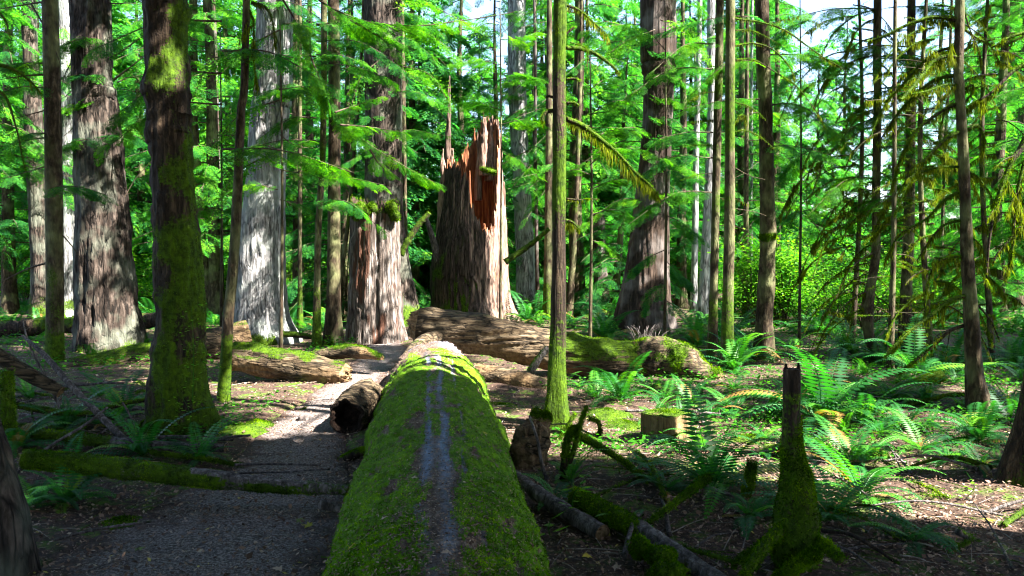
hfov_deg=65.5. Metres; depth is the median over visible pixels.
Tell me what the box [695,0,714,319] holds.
white trunk tree
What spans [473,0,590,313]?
pale cedar
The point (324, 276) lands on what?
leafy shrub
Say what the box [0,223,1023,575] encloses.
ground
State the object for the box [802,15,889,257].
conifer
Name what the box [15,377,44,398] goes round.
sword fern
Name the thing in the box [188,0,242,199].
conifer
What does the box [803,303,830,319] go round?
sword fern
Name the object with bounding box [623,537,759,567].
mossy stick
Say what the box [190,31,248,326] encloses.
conifer sapling
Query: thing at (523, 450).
rotten stub
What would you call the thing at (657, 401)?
sword fern
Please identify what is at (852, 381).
sword fern
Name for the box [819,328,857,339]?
sword fern
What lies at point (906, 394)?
sword fern
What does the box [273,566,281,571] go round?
fallen leaf
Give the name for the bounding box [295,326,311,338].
sword fern
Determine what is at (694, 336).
sword fern
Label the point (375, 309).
hollow stump
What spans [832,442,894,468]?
sword fern
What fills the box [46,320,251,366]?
fallen log
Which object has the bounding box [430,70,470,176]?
conifer
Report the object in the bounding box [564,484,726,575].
mossy log
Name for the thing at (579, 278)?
conifer
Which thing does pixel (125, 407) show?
dead stick
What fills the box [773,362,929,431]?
sword fern
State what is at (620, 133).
conifer sapling
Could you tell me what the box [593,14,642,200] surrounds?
conifer
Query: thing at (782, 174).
conifer sapling
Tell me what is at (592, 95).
conifer
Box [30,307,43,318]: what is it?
sword fern
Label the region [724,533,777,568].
mossy stick
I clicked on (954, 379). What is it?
sword fern
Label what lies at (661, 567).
moss cushion
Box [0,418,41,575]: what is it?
leaning tree
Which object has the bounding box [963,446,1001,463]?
sword fern
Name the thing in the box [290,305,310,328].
sword fern
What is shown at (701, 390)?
sword fern
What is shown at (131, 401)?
fallen branch
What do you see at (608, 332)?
sword fern
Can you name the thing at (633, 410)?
dead stick
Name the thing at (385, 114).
cedar tree
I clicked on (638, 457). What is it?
sword fern
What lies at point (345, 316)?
sword fern
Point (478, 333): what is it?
crossing log
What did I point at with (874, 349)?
sword fern
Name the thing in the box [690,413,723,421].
sword fern
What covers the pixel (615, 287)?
conifer
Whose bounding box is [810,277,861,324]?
leafy shrub
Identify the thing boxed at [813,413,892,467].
sword fern
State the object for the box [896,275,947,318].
leafy shrub
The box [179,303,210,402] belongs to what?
leafy shoot
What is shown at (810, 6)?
sky
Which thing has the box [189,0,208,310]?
grey tree
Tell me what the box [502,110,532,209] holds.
conifer
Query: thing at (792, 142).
conifer
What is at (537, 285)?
bare pole tree
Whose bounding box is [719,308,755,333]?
sword fern
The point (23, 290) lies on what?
leafy shrub
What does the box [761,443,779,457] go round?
moss pad
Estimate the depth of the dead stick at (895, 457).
6.58 m
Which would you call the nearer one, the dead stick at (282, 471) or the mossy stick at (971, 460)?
the dead stick at (282, 471)
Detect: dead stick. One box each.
[16,419,56,430]
[18,413,49,422]
[22,320,61,408]
[22,396,49,402]
[63,376,90,385]
[64,382,124,387]
[72,379,146,395]
[97,414,144,434]
[122,402,134,427]
[128,435,233,440]
[235,463,319,465]
[237,468,329,473]
[528,415,548,479]
[551,423,596,436]
[620,513,650,559]
[625,408,720,414]
[660,498,671,536]
[695,532,737,548]
[706,485,751,506]
[746,446,838,455]
[810,460,865,480]
[819,475,872,499]
[828,418,945,435]
[834,544,880,573]
[840,542,907,552]
[841,396,907,404]
[844,500,1003,515]
[872,443,913,475]
[880,441,903,472]
[884,454,977,470]
[948,536,973,552]
[955,527,981,541]
[975,505,1013,569]
[984,499,1023,514]
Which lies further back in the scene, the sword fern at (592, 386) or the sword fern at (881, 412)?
the sword fern at (592, 386)
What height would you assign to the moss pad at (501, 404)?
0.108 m
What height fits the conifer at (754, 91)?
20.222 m
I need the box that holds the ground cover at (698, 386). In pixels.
[0,310,1023,462]
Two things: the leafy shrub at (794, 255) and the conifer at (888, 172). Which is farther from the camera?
the conifer at (888, 172)
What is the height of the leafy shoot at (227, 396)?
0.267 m
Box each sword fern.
[0,302,39,320]
[5,407,76,457]
[8,332,44,342]
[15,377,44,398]
[16,384,121,432]
[18,294,28,310]
[18,474,78,509]
[23,431,152,513]
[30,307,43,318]
[51,404,144,433]
[65,378,129,398]
[73,343,106,354]
[76,398,217,458]
[79,369,145,418]
[138,297,155,312]
[141,414,243,466]
[206,308,219,325]
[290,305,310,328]
[291,318,311,327]
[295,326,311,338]
[297,307,345,326]
[299,317,345,331]
[303,310,324,325]
[342,309,346,324]
[504,290,549,324]
[511,286,574,317]
[512,310,549,325]
[521,473,596,508]
[543,316,588,328]
[546,447,610,485]
[548,315,587,324]
[567,302,618,333]
[567,319,607,331]
[567,370,613,401]
[567,371,580,383]
[567,380,595,387]
[573,351,658,407]
[574,298,643,338]
[588,296,618,317]
[595,509,655,528]
[600,304,614,319]
[610,442,680,471]
[622,461,712,502]
[629,372,675,395]
[632,378,694,402]
[633,383,814,518]
[638,396,682,423]
[646,428,761,455]
[651,397,668,407]
[655,318,707,346]
[657,300,739,338]
[669,308,754,341]
[671,373,713,409]
[674,396,692,413]
[684,386,716,394]
[686,311,718,323]
[690,395,741,421]
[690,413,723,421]
[696,296,740,318]
[700,321,754,354]
[700,347,750,363]
[701,331,786,365]
[701,387,780,421]
[703,339,768,373]
[707,333,776,369]
[709,489,777,539]
[711,375,757,393]
[713,345,931,445]
[718,320,800,362]
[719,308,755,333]
[721,366,750,377]
[729,441,778,460]
[732,359,854,419]
[737,454,933,543]
[738,309,794,324]
[739,381,768,401]
[739,423,781,442]
[747,392,782,419]
[771,432,945,518]
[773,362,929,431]
[775,332,826,351]
[779,309,858,338]
[780,320,812,333]
[788,313,834,333]
[790,318,844,333]
[802,309,828,324]
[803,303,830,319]
[805,379,857,415]
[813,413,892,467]
[814,322,884,353]
[817,316,866,353]
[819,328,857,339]
[821,409,879,432]
[827,338,907,365]
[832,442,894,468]
[837,326,934,365]
[837,362,879,374]
[840,343,907,362]
[842,370,890,400]
[843,416,921,440]
[846,302,895,323]
[846,512,969,556]
[850,358,882,374]
[852,401,917,418]
[855,336,904,354]
[856,317,897,343]
[859,312,990,382]
[865,373,914,396]
[867,385,919,400]
[874,381,915,400]
[875,399,947,434]
[875,406,992,460]
[882,371,960,403]
[896,328,939,355]
[896,398,914,408]
[905,400,1013,444]
[907,387,936,406]
[914,329,1018,373]
[914,409,960,429]
[918,307,962,329]
[922,446,997,467]
[924,402,1008,449]
[929,344,988,374]
[934,397,964,406]
[936,344,1020,369]
[940,301,1018,332]
[942,296,992,321]
[944,367,963,383]
[944,441,1006,477]
[947,309,1003,332]
[957,374,1020,425]
[959,297,1022,323]
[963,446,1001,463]
[982,337,1023,363]
[985,377,1021,401]
[986,375,1001,382]
[987,337,1023,367]
[987,383,1010,394]
[989,356,1023,373]
[991,362,1023,384]
[995,301,1014,316]
[995,318,1023,345]
[997,300,1023,326]
[997,319,1022,333]
[1002,368,1023,376]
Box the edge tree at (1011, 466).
[976,29,1023,486]
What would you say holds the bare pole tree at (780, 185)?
on the ground at (508, 395)
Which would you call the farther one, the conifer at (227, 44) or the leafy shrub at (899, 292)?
the conifer at (227, 44)
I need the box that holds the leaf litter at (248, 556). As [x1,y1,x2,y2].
[1,337,1023,575]
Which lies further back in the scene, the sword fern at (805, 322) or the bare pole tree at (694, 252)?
the bare pole tree at (694, 252)
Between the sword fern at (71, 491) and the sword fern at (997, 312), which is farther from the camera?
the sword fern at (997, 312)
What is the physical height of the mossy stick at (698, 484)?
0.342 m
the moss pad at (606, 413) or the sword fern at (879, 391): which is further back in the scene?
the sword fern at (879, 391)
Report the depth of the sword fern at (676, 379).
9.11 m
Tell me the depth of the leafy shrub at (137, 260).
26.64 m
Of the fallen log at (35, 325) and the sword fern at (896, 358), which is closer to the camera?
the sword fern at (896, 358)
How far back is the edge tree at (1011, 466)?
6.74 m
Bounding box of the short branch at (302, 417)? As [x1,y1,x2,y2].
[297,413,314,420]
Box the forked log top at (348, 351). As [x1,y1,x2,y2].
[312,344,384,361]
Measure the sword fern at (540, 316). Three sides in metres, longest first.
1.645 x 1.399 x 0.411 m
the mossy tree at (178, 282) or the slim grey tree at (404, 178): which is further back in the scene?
the slim grey tree at (404, 178)
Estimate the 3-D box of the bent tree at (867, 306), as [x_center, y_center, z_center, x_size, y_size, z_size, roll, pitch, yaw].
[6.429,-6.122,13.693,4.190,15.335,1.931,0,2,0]
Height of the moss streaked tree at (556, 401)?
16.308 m
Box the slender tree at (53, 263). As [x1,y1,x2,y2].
[0,0,118,361]
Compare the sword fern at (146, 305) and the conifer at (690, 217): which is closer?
the sword fern at (146, 305)
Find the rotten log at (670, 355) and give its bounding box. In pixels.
[631,334,723,379]
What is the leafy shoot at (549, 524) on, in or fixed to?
on the ground at (508, 395)
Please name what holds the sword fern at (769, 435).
on the ground at (508, 395)
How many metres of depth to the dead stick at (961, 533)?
4.64 m
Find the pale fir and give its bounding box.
[192,0,355,345]
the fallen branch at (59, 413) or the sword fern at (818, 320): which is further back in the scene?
the sword fern at (818, 320)
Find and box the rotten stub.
[509,405,553,468]
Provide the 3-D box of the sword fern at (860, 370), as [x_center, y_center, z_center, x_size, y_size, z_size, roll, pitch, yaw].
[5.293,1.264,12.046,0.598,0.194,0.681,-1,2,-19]
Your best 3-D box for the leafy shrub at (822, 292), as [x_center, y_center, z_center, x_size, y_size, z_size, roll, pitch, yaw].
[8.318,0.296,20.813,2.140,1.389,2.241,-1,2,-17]
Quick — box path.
[36,329,406,575]
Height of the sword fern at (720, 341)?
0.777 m
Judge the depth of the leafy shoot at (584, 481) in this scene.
5.05 m
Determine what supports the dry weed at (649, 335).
on the ground at (508, 395)
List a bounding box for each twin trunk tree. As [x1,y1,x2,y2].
[601,0,763,360]
[720,0,846,369]
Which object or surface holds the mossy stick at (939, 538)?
on the ground at (508, 395)
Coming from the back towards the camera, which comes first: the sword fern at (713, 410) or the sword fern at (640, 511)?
the sword fern at (713, 410)
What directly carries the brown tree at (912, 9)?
on the ground at (508, 395)
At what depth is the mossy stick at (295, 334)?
15.50 m
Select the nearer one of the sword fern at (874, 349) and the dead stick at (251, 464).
the dead stick at (251, 464)
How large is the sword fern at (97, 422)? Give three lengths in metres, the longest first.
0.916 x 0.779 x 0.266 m
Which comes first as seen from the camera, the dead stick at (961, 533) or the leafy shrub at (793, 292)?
the dead stick at (961, 533)
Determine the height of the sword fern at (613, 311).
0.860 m
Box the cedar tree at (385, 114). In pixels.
[341,0,482,326]
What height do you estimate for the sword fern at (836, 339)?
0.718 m
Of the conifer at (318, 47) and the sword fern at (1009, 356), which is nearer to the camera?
the sword fern at (1009, 356)
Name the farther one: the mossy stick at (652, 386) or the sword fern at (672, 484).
the mossy stick at (652, 386)
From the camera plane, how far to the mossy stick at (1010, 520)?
5.03 m
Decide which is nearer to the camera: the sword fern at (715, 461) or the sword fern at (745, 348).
the sword fern at (715, 461)
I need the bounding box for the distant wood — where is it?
[201,121,975,273]
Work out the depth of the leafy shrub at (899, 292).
22.30 m
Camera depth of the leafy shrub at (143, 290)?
23.77 m
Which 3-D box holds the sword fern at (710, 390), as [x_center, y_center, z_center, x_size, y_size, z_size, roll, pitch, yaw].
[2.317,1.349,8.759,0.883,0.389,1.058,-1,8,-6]
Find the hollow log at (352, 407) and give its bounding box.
[329,378,383,434]
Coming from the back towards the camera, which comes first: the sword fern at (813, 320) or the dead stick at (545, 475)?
the sword fern at (813, 320)
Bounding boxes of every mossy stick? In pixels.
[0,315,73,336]
[15,388,52,397]
[17,422,72,427]
[22,420,60,429]
[129,418,144,433]
[133,389,145,395]
[136,381,145,386]
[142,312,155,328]
[146,445,243,467]
[278,331,311,338]
[400,212,431,256]
[502,226,550,264]
[527,346,548,374]
[555,411,576,439]
[559,402,591,479]
[559,423,580,471]
[564,425,648,485]
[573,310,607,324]
[585,415,603,437]
[592,464,741,484]
[593,470,684,495]
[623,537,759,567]
[633,448,667,501]
[634,383,676,394]
[644,472,714,526]
[658,427,703,442]
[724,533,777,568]
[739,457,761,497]
[770,543,825,575]
[818,505,905,541]
[821,529,902,564]
[842,501,914,527]
[860,490,945,503]
[895,369,947,384]
[899,476,950,499]
[902,391,964,406]
[905,529,960,546]
[908,452,995,468]
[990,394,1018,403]
[998,507,1023,527]
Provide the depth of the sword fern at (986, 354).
12.80 m
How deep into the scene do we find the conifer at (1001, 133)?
22.67 m
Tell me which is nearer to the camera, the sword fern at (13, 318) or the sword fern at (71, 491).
the sword fern at (71, 491)
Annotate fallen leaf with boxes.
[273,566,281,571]
[303,521,312,527]
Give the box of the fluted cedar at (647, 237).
[568,0,725,335]
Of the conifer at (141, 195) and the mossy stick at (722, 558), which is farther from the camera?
the conifer at (141, 195)
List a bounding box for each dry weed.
[624,326,645,340]
[632,324,656,337]
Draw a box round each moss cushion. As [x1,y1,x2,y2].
[626,532,652,561]
[642,543,678,566]
[645,557,690,575]
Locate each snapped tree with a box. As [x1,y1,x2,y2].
[592,213,610,306]
[734,363,850,575]
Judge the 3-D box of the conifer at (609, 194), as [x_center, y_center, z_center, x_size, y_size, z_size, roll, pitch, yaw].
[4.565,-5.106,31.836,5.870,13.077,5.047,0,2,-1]
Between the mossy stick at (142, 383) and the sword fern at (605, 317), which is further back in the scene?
the sword fern at (605, 317)
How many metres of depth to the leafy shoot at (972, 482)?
5.57 m
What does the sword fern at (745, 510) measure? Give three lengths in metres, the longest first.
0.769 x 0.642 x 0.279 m
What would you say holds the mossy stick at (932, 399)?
on the ground at (508, 395)
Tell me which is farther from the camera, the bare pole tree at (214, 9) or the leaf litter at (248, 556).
the bare pole tree at (214, 9)
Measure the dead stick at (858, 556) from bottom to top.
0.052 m
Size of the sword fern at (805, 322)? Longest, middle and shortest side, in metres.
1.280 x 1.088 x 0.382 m
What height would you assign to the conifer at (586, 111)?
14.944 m
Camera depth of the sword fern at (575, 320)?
20.40 m
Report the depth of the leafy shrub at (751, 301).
19.62 m
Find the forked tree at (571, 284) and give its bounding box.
[566,0,582,318]
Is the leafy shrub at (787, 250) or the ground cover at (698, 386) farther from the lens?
the leafy shrub at (787, 250)
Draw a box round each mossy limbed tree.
[776,0,925,346]
[863,0,1009,369]
[922,0,1023,361]
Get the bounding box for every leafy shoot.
[168,396,206,426]
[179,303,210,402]
[216,387,235,406]
[538,512,567,537]
[559,471,591,507]
[960,473,979,499]
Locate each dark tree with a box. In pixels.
[322,0,344,345]
[542,0,552,319]
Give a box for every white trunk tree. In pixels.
[43,0,130,317]
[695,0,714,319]
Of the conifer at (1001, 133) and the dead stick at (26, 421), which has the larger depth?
the conifer at (1001, 133)
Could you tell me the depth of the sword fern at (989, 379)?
11.09 m
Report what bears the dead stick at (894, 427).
on the ground at (508, 395)
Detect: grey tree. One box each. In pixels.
[21,0,66,318]
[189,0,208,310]
[402,1,407,236]
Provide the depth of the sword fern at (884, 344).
13.90 m
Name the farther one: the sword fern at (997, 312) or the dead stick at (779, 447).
the sword fern at (997, 312)
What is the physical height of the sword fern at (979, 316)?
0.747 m
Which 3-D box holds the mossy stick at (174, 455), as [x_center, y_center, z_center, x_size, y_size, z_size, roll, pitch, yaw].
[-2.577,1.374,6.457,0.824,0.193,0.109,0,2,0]
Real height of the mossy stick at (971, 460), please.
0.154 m
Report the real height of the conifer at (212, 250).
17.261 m
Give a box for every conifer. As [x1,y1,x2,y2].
[0,0,43,241]
[0,0,43,295]
[0,0,43,313]
[0,0,134,210]
[0,0,153,312]
[20,0,148,352]
[113,0,152,264]
[113,0,207,252]
[113,0,326,319]
[117,47,146,201]
[144,0,309,283]
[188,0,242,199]
[201,0,255,200]
[212,0,362,316]
[223,0,364,303]
[246,84,317,253]
[285,0,425,324]
[286,0,424,309]
[288,1,320,228]
[304,0,507,307]
[315,2,364,263]
[406,11,457,273]
[408,0,531,292]
[422,0,544,293]
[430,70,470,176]
[455,22,515,247]
[492,0,689,315]
[498,0,602,296]
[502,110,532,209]
[505,0,604,305]
[509,0,642,304]
[566,23,693,318]
[588,0,690,301]
[588,75,602,188]
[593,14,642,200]
[608,0,758,307]
[628,3,719,294]
[670,0,759,291]
[670,26,736,301]
[671,0,810,278]
[687,0,817,280]
[700,0,853,272]
[720,0,828,272]
[785,38,868,273]
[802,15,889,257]
[850,65,952,264]
[880,0,1002,259]
[889,0,1023,318]
[915,0,1022,264]
[917,0,1023,309]
[927,8,1014,293]
[929,36,993,260]
[944,8,1023,287]
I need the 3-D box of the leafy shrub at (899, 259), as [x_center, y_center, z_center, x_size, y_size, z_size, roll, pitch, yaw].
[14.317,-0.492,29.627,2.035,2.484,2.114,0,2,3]
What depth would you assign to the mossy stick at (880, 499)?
5.56 m
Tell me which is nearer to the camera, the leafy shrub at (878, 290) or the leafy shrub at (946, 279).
the leafy shrub at (878, 290)
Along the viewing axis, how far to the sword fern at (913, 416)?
7.90 m
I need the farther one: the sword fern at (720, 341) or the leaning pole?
the sword fern at (720, 341)
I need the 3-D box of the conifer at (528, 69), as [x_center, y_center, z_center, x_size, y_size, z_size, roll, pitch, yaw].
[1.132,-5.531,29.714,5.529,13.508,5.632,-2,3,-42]
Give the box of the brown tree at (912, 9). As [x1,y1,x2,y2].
[796,0,993,351]
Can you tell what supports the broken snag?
on the ground at (508, 395)
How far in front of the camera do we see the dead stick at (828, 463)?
6.36 m
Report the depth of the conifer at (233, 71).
54.53 m
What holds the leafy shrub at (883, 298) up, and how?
on the ground at (508, 395)
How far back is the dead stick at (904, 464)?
6.47 m
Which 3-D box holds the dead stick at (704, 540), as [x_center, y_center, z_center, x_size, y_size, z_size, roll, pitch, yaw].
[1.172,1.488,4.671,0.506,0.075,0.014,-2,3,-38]
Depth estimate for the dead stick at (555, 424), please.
7.62 m
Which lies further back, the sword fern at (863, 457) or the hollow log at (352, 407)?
the hollow log at (352, 407)
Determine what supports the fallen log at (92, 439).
on the ground at (508, 395)
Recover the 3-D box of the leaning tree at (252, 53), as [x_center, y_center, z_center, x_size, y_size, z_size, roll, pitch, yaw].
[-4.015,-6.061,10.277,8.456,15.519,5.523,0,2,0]
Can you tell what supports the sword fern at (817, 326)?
on the ground at (508, 395)
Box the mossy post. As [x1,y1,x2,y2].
[0,366,19,438]
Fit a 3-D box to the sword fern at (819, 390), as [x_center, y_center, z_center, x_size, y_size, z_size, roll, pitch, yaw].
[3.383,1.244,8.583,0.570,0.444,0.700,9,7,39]
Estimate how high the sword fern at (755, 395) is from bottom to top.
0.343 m
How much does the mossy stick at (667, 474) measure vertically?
0.384 m
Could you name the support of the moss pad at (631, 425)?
on the ground at (508, 395)
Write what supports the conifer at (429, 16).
on the ground at (508, 395)
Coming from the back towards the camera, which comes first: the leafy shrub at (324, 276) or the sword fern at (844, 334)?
the leafy shrub at (324, 276)
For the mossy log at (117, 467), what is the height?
0.307 m
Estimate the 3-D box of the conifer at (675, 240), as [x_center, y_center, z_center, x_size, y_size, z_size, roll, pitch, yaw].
[6.631,-6.678,36.924,6.032,15.738,5.897,-1,2,-21]
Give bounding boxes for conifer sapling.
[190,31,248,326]
[225,20,349,347]
[446,7,551,318]
[566,53,676,336]
[611,0,712,335]
[770,0,857,346]
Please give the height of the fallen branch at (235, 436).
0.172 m
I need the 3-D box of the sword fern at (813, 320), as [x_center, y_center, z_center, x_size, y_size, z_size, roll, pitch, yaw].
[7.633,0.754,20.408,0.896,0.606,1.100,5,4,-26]
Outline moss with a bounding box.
[321,340,551,575]
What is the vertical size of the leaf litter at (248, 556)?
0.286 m
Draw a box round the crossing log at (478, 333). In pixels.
[406,307,647,377]
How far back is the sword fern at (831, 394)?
8.01 m
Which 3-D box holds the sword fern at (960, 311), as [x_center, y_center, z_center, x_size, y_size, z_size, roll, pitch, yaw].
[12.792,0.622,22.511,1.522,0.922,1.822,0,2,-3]
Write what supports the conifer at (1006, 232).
on the ground at (508, 395)
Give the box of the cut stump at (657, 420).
[640,407,690,442]
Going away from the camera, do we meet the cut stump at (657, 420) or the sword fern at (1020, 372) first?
the cut stump at (657, 420)
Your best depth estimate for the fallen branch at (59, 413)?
7.33 m
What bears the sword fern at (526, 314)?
on the ground at (508, 395)
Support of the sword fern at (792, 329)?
on the ground at (508, 395)
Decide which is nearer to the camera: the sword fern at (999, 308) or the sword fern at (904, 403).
the sword fern at (904, 403)
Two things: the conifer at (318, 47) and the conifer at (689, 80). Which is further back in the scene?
the conifer at (318, 47)
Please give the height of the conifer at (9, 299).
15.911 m
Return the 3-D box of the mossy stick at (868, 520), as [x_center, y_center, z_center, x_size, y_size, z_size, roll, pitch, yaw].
[2.079,1.425,4.961,0.096,0.132,0.883,-1,2,-25]
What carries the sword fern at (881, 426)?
on the ground at (508, 395)
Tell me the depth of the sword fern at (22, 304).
26.52 m
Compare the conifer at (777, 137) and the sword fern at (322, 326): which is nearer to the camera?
the sword fern at (322, 326)
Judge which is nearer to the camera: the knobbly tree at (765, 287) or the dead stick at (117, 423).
the dead stick at (117, 423)
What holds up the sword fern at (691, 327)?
on the ground at (508, 395)
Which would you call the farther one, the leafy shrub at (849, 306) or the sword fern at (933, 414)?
the leafy shrub at (849, 306)
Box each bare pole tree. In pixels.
[212,0,219,165]
[532,0,536,246]
[533,0,539,305]
[632,0,635,202]
[689,0,701,311]
[749,0,753,274]
[777,8,780,251]
[938,0,952,302]
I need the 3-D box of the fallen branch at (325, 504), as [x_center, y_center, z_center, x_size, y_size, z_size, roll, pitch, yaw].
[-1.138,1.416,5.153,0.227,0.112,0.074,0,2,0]
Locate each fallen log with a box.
[0,348,64,396]
[17,426,226,451]
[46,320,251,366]
[516,470,609,540]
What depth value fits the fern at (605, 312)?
20.95 m
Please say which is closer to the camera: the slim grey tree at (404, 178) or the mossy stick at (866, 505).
the mossy stick at (866, 505)
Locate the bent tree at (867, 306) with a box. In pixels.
[766,0,1000,359]
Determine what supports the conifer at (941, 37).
on the ground at (508, 395)
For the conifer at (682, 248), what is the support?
on the ground at (508, 395)
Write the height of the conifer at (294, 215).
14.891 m
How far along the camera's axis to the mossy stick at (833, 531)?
4.52 m
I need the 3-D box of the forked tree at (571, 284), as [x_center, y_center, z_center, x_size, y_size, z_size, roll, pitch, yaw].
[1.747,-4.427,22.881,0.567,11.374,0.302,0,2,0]
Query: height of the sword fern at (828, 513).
0.546 m
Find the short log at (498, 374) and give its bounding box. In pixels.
[474,364,546,389]
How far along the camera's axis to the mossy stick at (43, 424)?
7.24 m
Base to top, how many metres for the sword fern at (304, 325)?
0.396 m
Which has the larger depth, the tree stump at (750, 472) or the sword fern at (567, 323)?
the sword fern at (567, 323)
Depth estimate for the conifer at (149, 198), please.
31.55 m
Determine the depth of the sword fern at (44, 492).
5.43 m
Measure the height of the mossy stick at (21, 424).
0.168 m
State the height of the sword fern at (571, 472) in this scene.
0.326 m
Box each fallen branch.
[14,400,119,425]
[17,407,107,473]
[54,520,151,550]
[68,395,144,422]
[198,434,250,442]
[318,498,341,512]
[338,446,364,461]
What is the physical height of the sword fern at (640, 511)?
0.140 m
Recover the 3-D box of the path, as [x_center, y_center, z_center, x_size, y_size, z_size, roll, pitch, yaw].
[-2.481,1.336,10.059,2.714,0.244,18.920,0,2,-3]
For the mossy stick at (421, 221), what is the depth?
18.91 m
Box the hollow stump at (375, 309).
[344,196,408,344]
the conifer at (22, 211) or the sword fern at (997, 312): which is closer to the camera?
the sword fern at (997, 312)
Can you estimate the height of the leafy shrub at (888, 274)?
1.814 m
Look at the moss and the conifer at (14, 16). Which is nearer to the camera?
the moss
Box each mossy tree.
[140,0,221,436]
[866,0,1023,420]
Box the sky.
[0,0,999,219]
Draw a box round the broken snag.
[423,76,519,321]
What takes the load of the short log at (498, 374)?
on the ground at (508, 395)
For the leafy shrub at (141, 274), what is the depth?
25.92 m
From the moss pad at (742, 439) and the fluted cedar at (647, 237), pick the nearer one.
the moss pad at (742, 439)
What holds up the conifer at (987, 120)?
on the ground at (508, 395)
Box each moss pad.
[98,514,141,530]
[218,422,268,437]
[243,418,275,427]
[491,401,516,406]
[586,406,633,420]
[602,419,640,430]
[731,433,769,444]
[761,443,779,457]
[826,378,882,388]
[856,446,889,459]
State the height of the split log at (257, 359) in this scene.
0.631 m
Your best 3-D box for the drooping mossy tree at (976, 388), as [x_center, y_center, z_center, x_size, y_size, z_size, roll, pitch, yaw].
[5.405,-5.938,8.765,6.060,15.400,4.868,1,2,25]
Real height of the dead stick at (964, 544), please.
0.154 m
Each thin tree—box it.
[296,0,303,329]
[690,0,819,324]
[847,0,946,372]
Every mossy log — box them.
[15,448,349,498]
[321,330,551,575]
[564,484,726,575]
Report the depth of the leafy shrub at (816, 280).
24.56 m
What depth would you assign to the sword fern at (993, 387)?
9.51 m
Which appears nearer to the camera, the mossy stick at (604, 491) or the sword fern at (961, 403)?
the mossy stick at (604, 491)
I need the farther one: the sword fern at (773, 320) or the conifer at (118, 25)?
the conifer at (118, 25)
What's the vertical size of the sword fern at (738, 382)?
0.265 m
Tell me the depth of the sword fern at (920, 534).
4.59 m
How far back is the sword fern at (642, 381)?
10.17 m
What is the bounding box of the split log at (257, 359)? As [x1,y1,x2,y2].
[218,340,352,383]
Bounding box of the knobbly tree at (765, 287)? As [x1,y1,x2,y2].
[652,0,867,360]
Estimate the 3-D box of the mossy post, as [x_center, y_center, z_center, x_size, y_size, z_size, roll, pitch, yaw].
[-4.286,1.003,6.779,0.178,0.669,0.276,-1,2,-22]
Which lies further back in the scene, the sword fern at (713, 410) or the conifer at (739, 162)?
the conifer at (739, 162)
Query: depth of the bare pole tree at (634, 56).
32.63 m
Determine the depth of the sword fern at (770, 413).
8.34 m
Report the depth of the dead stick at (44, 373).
8.02 m
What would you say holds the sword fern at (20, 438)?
on the ground at (508, 395)
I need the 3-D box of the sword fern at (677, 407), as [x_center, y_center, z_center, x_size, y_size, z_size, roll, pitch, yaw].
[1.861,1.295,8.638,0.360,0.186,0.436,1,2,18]
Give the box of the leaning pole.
[21,335,126,437]
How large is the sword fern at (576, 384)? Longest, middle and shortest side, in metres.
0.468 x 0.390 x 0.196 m
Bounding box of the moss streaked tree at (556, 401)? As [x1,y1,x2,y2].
[540,0,661,428]
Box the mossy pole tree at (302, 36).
[222,0,532,347]
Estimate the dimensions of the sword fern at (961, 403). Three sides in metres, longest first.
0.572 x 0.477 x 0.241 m
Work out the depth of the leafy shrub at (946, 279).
26.24 m
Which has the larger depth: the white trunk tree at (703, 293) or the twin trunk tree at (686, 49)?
the white trunk tree at (703, 293)
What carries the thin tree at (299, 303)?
on the ground at (508, 395)
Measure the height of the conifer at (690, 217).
12.258 m
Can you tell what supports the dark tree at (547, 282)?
on the ground at (508, 395)
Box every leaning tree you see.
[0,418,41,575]
[81,0,353,401]
[340,0,363,311]
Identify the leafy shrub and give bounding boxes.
[0,251,29,289]
[0,261,29,302]
[132,228,151,266]
[132,251,152,304]
[136,263,154,307]
[223,243,229,291]
[286,260,323,294]
[304,259,348,295]
[699,215,802,326]
[718,260,792,290]
[718,263,757,297]
[720,270,754,316]
[734,217,827,325]
[734,266,832,324]
[734,272,796,323]
[755,232,815,269]
[755,245,823,281]
[773,280,842,322]
[774,275,831,318]
[783,224,897,311]
[787,256,851,308]
[788,273,860,318]
[806,268,878,310]
[809,263,913,314]
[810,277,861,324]
[818,253,912,328]
[830,265,900,310]
[843,268,915,325]
[849,241,898,274]
[869,243,934,274]
[877,271,914,320]
[879,237,931,290]
[879,258,916,309]
[880,274,932,318]
[886,286,941,319]
[896,242,957,293]
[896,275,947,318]
[913,242,975,286]
[916,262,961,298]
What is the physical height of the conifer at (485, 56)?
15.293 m
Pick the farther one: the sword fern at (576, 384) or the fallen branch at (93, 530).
the sword fern at (576, 384)
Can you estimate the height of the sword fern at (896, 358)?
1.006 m
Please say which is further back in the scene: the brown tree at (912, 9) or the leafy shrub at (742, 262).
the leafy shrub at (742, 262)
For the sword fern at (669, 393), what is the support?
on the ground at (508, 395)
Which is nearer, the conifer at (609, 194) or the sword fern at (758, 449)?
the sword fern at (758, 449)
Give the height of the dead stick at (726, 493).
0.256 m
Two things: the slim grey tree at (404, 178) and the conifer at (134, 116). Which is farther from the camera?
the conifer at (134, 116)
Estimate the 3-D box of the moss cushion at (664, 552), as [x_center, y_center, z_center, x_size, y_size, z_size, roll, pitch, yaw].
[0.816,1.472,4.347,0.204,0.149,0.150,0,2,0]
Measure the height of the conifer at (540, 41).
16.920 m
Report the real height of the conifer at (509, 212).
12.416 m
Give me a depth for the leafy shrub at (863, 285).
21.99 m

